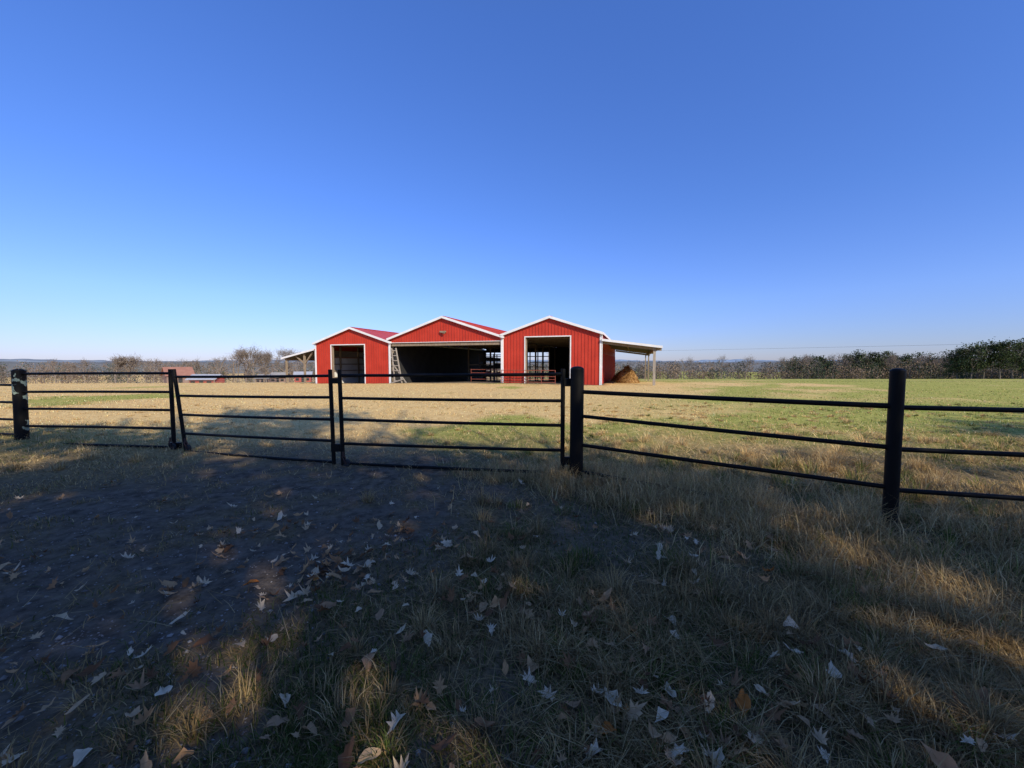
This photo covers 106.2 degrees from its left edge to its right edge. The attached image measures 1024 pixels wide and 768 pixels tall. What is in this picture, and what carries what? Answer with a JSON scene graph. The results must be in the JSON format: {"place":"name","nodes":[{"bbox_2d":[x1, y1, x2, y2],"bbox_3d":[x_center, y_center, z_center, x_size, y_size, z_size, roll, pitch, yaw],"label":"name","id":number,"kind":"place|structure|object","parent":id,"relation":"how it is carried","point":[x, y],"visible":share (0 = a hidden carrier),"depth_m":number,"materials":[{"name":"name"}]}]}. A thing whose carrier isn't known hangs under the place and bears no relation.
{"place":"outdoors","nodes":[
{"label":"outdoors","id":0,"kind":"place"},
{"bbox_2d":[0,359,985,362],"bbox_3d":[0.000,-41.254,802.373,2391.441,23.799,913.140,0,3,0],"label":"hills","id":1,"kind":"structure","parent":0,"point":[34,360],"depth_m":788.20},
{"bbox_2d":[0,361,1004,376],"bbox_3d":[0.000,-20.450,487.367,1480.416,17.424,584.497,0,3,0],"label":"hills","id":2,"kind":"structure","parent":0,"point":[10,364],"depth_m":518.80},
{"bbox_2d":[0,380,1023,767],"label":"grass","id":3,"kind":"structure","parent":0,"point":[994,718],"depth_m":2.06,"materials":[{"name":"plant"}]},
{"bbox_2d":[0,371,1023,767],"bbox_3d":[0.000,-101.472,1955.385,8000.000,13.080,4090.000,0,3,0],"label":"ground","id":4,"kind":"structure","parent":0,"point":[134,489],"depth_m":3.45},
{"bbox_2d":[38,357,68,382],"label":"bare tree","id":5,"kind":"object","parent":4,"relation":"on","point":[64,367],"visible":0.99,"depth_m":118.01,"materials":[{"name":"brown plant"}]},
{"bbox_2d":[67,357,91,379],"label":"bare tree","id":6,"kind":"object","parent":4,"relation":"on","point":[78,368],"visible":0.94,"depth_m":119.11,"materials":[{"name":"brown plant"}]},
{"bbox_2d":[102,353,128,382],"bbox_3d":[-64.082,-2.235,62.637,3.162,5.595,4.470,0,3,0],"label":"bare tree","id":7,"kind":"object","parent":4,"relation":"on","point":[115,361],"visible":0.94,"depth_m":62.21,"materials":[{"name":"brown plant"}]},
{"bbox_2d":[111,353,142,382],"bbox_3d":[-63.382,-2.372,63.644,4.204,6.019,3.918,-2,4,-38],"label":"bare tree","id":8,"kind":"object","parent":4,"relation":"on","point":[131,362],"visible":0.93,"depth_m":63.62,"materials":[{"name":"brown plant"}]},
{"bbox_2d":[139,358,166,382],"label":"bare tree","id":9,"kind":"object","parent":4,"relation":"on","point":[152,363],"visible":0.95,"depth_m":105.37,"materials":[{"name":"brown plant"}]},
{"bbox_2d":[160,367,194,382],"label":"farmhouse","id":10,"kind":"object","parent":4,"relation":"on","point":[184,371],"visible":0.43,"depth_m":104.07,"materials":[{"name":"brown brick"}]},
{"bbox_2d":[167,358,192,366],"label":"bare tree","id":11,"kind":"object","parent":4,"relation":"on","point":[182,365],"visible":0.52,"depth_m":119.24,"materials":[{"name":"brown plant"}]},
{"bbox_2d":[57,378,307,382],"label":"wire fence","id":12,"kind":"object","parent":4,"relation":"on","point":[214,381],"visible":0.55,"depth_m":68.35,"materials":[{"name":"brown wood"}]},
{"bbox_2d":[184,355,208,373],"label":"bare tree","id":13,"kind":"object","parent":4,"relation":"on","point":[197,364],"visible":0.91,"depth_m":118.96,"materials":[{"name":"brown plant"}]},
{"bbox_2d":[185,374,226,382],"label":"red shed","id":14,"kind":"structure","parent":4,"relation":"on","point":[204,380],"depth_m":70.71,"materials":[{"name":"metal"}]},
{"bbox_2d":[205,356,232,373],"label":"bare tree","id":15,"kind":"object","parent":4,"relation":"on","point":[221,363],"visible":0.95,"depth_m":116.71,"materials":[{"name":"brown plant"}]},
{"bbox_2d":[225,354,252,382],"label":"bare tree","id":16,"kind":"object","parent":4,"relation":"on","point":[237,364],"visible":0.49,"depth_m":111.70,"materials":[{"name":"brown plant"}]},
{"bbox_2d":[230,348,262,382],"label":"bare tree","id":17,"kind":"object","parent":4,"relation":"on","point":[246,370],"visible":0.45,"depth_m":102.57,"materials":[{"name":"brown plant"}]},
{"bbox_2d":[229,345,274,382],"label":"bare tree","id":18,"kind":"object","parent":4,"relation":"on","point":[247,354],"visible":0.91,"depth_m":99.32,"materials":[{"name":"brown plant"}]},
{"bbox_2d":[255,374,269,382],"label":"metal shed","id":19,"kind":"structure","parent":4,"relation":"on","point":[261,380],"depth_m":116.12,"materials":[{"name":"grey metal"}]},
{"bbox_2d":[251,349,281,381],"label":"bare tree","id":20,"kind":"object","parent":4,"relation":"on","point":[267,355],"visible":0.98,"depth_m":102.61,"materials":[{"name":"brown plant"}]},
{"bbox_2d":[270,372,289,381],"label":"farmhouse","id":21,"kind":"object","parent":4,"relation":"on","point":[275,379],"visible":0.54,"depth_m":112.72,"materials":[{"name":"brown brick"}]},
{"bbox_2d":[263,346,302,371],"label":"bare tree","id":22,"kind":"object","parent":4,"relation":"on","point":[280,352],"visible":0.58,"depth_m":116.45,"materials":[{"name":"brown plant"}]},
{"bbox_2d":[284,350,314,371],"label":"bare tree","id":23,"kind":"object","parent":4,"relation":"on","point":[311,363],"visible":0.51,"depth_m":119.45,"materials":[{"name":"brown plant"}]},
{"bbox_2d":[293,371,312,381],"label":"red shed","id":24,"kind":"structure","parent":4,"relation":"on","point":[309,379],"depth_m":106.72,"materials":[{"name":"metal"}]},
{"bbox_2d":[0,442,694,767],"bbox_3d":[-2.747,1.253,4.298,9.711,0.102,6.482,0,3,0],"label":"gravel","id":25,"kind":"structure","parent":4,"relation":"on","point":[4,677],"depth_m":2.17,"materials":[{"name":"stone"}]},
{"bbox_2d":[391,348,406,382],"bbox_3d":[-9.014,-1.442,30.518,1.467,2.850,0.330,1,3,18],"label":"wooden ladder","id":26,"kind":"object","parent":4,"relation":"on","point":[398,371],"visible":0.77,"depth_m":30.57,"materials":[{"name":"grey wood"}]},
{"bbox_2d":[281,316,662,384],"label":"red barn","id":27,"kind":"structure","parent":4,"relation":"on","point":[443,345],"depth_m":31.51,"materials":[{"name":"metal"}]},
{"bbox_2d":[471,369,500,379],"bbox_3d":[-1.937,-0.643,29.864,2.656,1.050,0.048,1,3,13],"label":"livestock panel","id":28,"kind":"object","parent":4,"relation":"on","point":[486,369],"visible":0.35,"depth_m":29.85,"materials":[{"name":"red metal"}]},
{"bbox_2d":[479,354,500,380],"bbox_3d":[-1.583,-1.503,36.733,3.000,2.700,1.020,1,3,18],"label":"storage rack","id":29,"kind":"object","parent":4,"relation":"on","point":[496,365],"visible":0.56,"depth_m":36.44,"materials":[{"name":"metal"}]},
{"bbox_2d":[0,479,1018,767],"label":"fallen leaves","id":30,"kind":"object","parent":4,"relation":"on","point":[442,745],"visible":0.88,"depth_m":1.81,"materials":[{"name":"brown plant"}]},
{"bbox_2d":[0,366,1023,543],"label":"pipe fence","id":31,"kind":"object","parent":4,"relation":"on","point":[895,406],"visible":0.91,"depth_m":4.03,"materials":[{"name":"black metal"}]},
{"bbox_2d":[168,369,340,464],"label":"pipe gate","id":32,"kind":"structure","parent":31,"relation":"attached to","point":[335,448],"depth_m":5.89,"materials":[{"name":"black metal"}]},
{"bbox_2d":[337,369,569,473],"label":"pipe gate","id":33,"kind":"structure","parent":31,"relation":"attached to","point":[345,462],"depth_m":5.15,"materials":[{"name":"black metal"}]},
{"bbox_2d":[0,354,1023,382],"bbox_3d":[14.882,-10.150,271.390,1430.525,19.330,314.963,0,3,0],"label":"distant woods","id":34,"kind":"object","parent":4,"relation":"on","point":[837,371],"visible":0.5,"depth_m":141.10,"materials":[{"name":"green plant"}]},
{"bbox_2d":[501,370,555,383],"bbox_3d":[1.104,-0.477,27.136,3.998,1.022,0.118,1,3,18],"label":"livestock panel","id":35,"kind":"object","parent":4,"relation":"on","point":[541,379],"visible":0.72,"depth_m":26.93,"materials":[{"name":"metal"}]},
{"bbox_2d":[611,370,621,380],"bbox_3d":[9.578,-0.715,33.822,2.123,1.142,2.956,0,3,0],"label":"hay pile","id":36,"kind":"object","parent":4,"relation":"on","point":[614,377],"visible":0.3,"depth_m":33.71,"materials":[{"name":"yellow plant"}]},
{"bbox_2d":[615,365,639,382],"bbox_3d":[8.698,-0.724,28.906,2.201,1.502,2.326,0,3,0],"label":"hay pile","id":37,"kind":"object","parent":4,"relation":"on","point":[627,374],"visible":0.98,"depth_m":28.49,"materials":[{"name":"yellow plant"}]},
{"bbox_2d":[679,357,692,378],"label":"bare tree","id":38,"kind":"object","parent":4,"relation":"on","point":[688,365],"visible":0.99,"depth_m":148.80,"materials":[{"name":"brown plant"}]},
{"bbox_2d":[706,355,729,378],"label":"bare tree","id":39,"kind":"object","parent":4,"relation":"on","point":[723,358],"visible":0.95,"depth_m":138.64,"materials":[{"name":"brown plant"}]},
{"bbox_2d":[736,356,761,378],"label":"bare tree","id":40,"kind":"object","parent":4,"relation":"on","point":[750,360],"visible":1,"depth_m":149.52,"materials":[{"name":"brown plant"}]},
{"bbox_2d":[771,356,796,370],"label":"bare tree","id":41,"kind":"object","parent":4,"relation":"on","point":[783,362],"visible":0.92,"depth_m":149.07,"materials":[{"name":"brown plant"}]},
{"bbox_2d":[785,356,807,378],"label":"pine tree","id":42,"kind":"object","parent":4,"relation":"on","point":[798,361],"visible":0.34,"depth_m":157.52,"materials":[{"name":"green plant"}]},
{"bbox_2d":[795,354,821,375],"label":"pine tree","id":43,"kind":"object","parent":4,"relation":"on","point":[812,361],"visible":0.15,"depth_m":150.63,"materials":[{"name":"green plant"}]},
{"bbox_2d":[795,353,824,369],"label":"bare tree","id":44,"kind":"object","parent":4,"relation":"on","point":[807,358],"visible":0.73,"depth_m":140.58,"materials":[{"name":"brown plant"}]},
{"bbox_2d":[814,355,834,370],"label":"pine tree","id":45,"kind":"object","parent":4,"relation":"on","point":[824,360],"visible":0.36,"depth_m":148.74,"materials":[{"name":"green plant"}]},
{"bbox_2d":[828,354,853,369],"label":"bare tree","id":46,"kind":"object","parent":4,"relation":"on","point":[846,362],"visible":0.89,"depth_m":133.13,"materials":[{"name":"brown plant"}]},
{"bbox_2d":[838,353,853,375],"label":"pine tree","id":47,"kind":"object","parent":4,"relation":"on","point":[844,355],"visible":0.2,"depth_m":145.84,"materials":[{"name":"green plant"}]},
{"bbox_2d":[846,349,872,372],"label":"pine tree","id":48,"kind":"object","parent":4,"relation":"on","point":[858,356],"visible":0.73,"depth_m":138.88,"materials":[{"name":"green plant"}]},
{"bbox_2d":[865,350,886,378],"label":"pine tree","id":49,"kind":"object","parent":4,"relation":"on","point":[877,359],"visible":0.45,"depth_m":140.71,"materials":[{"name":"green plant"}]},
{"bbox_2d":[873,351,899,375],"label":"pine tree","id":50,"kind":"object","parent":4,"relation":"on","point":[884,354],"visible":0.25,"depth_m":144.79,"materials":[{"name":"green plant"}]},
{"bbox_2d":[881,352,900,367],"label":"bare tree","id":51,"kind":"object","parent":4,"relation":"on","point":[891,359],"visible":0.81,"depth_m":139.11,"materials":[{"name":"brown plant"}]},
{"bbox_2d":[896,353,915,371],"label":"pine tree","id":52,"kind":"object","parent":4,"relation":"on","point":[905,356],"visible":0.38,"depth_m":147.05,"materials":[{"name":"green plant"}]},
{"bbox_2d":[907,351,929,370],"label":"pine tree","id":53,"kind":"object","parent":4,"relation":"on","point":[917,355],"visible":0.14,"depth_m":149.31,"materials":[{"name":"green plant"}]},
{"bbox_2d":[912,353,944,371],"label":"bare tree","id":54,"kind":"object","parent":4,"relation":"on","point":[937,362],"visible":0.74,"depth_m":136.77,"materials":[{"name":"brown plant"}]},
{"bbox_2d":[919,351,940,369],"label":"pine tree","id":55,"kind":"object","parent":4,"relation":"on","point":[932,358],"visible":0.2,"depth_m":147.48,"materials":[{"name":"green plant"}]},
{"bbox_2d":[932,349,957,376],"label":"pine tree","id":56,"kind":"object","parent":4,"relation":"on","point":[943,352],"visible":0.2,"depth_m":139.87,"materials":[{"name":"green plant"}]},
{"bbox_2d":[935,357,972,378],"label":"bare tree","id":57,"kind":"object","parent":4,"relation":"on","point":[946,362],"visible":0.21,"depth_m":137.65,"materials":[{"name":"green plant"}]},
{"bbox_2d":[939,346,976,378],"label":"pine tree","id":58,"kind":"object","parent":4,"relation":"on","point":[951,369],"visible":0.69,"depth_m":107.85,"materials":[{"name":"green plant"}]},
{"bbox_2d":[949,342,993,378],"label":"pine tree","id":59,"kind":"object","parent":4,"relation":"on","point":[968,351],"visible":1,"depth_m":104.03,"materials":[{"name":"green plant"}]},
{"bbox_2d":[971,338,1018,378],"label":"pine tree","id":60,"kind":"object","parent":4,"relation":"on","point":[989,352],"visible":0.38,"depth_m":105.16,"materials":[{"name":"green plant"}]},
{"bbox_2d":[981,340,1023,378],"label":"pine tree","id":61,"kind":"object","parent":4,"relation":"on","point":[1000,354],"visible":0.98,"depth_m":101.65,"materials":[{"name":"green plant"}]},
{"bbox_2d":[1004,337,1023,378],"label":"pine tree","id":62,"kind":"object","parent":4,"relation":"on","point":[1020,345],"visible":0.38,"depth_m":109.03,"materials":[{"name":"green plant"}]},
{"bbox_2d":[1010,341,1023,378],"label":"pine tree","id":63,"kind":"object","parent":4,"relation":"on","point":[1022,371],"visible":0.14,"depth_m":110.32,"materials":[{"name":"green plant"}]},
{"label":"utility pole","id":64,"kind":"object","parent":4,"relation":"on","visible":0},
{"bbox_2d":[548,343,1004,352],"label":"power line","id":65,"kind":"object","parent":64,"relation":"attached to","point":[823,347],"visible":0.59,"depth_m":128.12,"materials":[{"name":"black metal"}]},
{"bbox_2d":[0,426,1023,687],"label":"tall dead grass","id":66,"kind":"structure","parent":0,"point":[856,524],"depth_m":3.56,"materials":[{"name":"brown plant"}]},
{"bbox_2d":[0,0,1023,361],"label":"sky","id":67,"kind":"structure","parent":0,"point":[187,179],"materials":[{"name":"blue"}]},
{"bbox_2d":[497,358,938,361],"bbox_3d":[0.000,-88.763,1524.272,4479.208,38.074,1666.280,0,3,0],"label":"hills","id":68,"kind":"structure","parent":0,"point":[735,360],"depth_m":1966.76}
]}

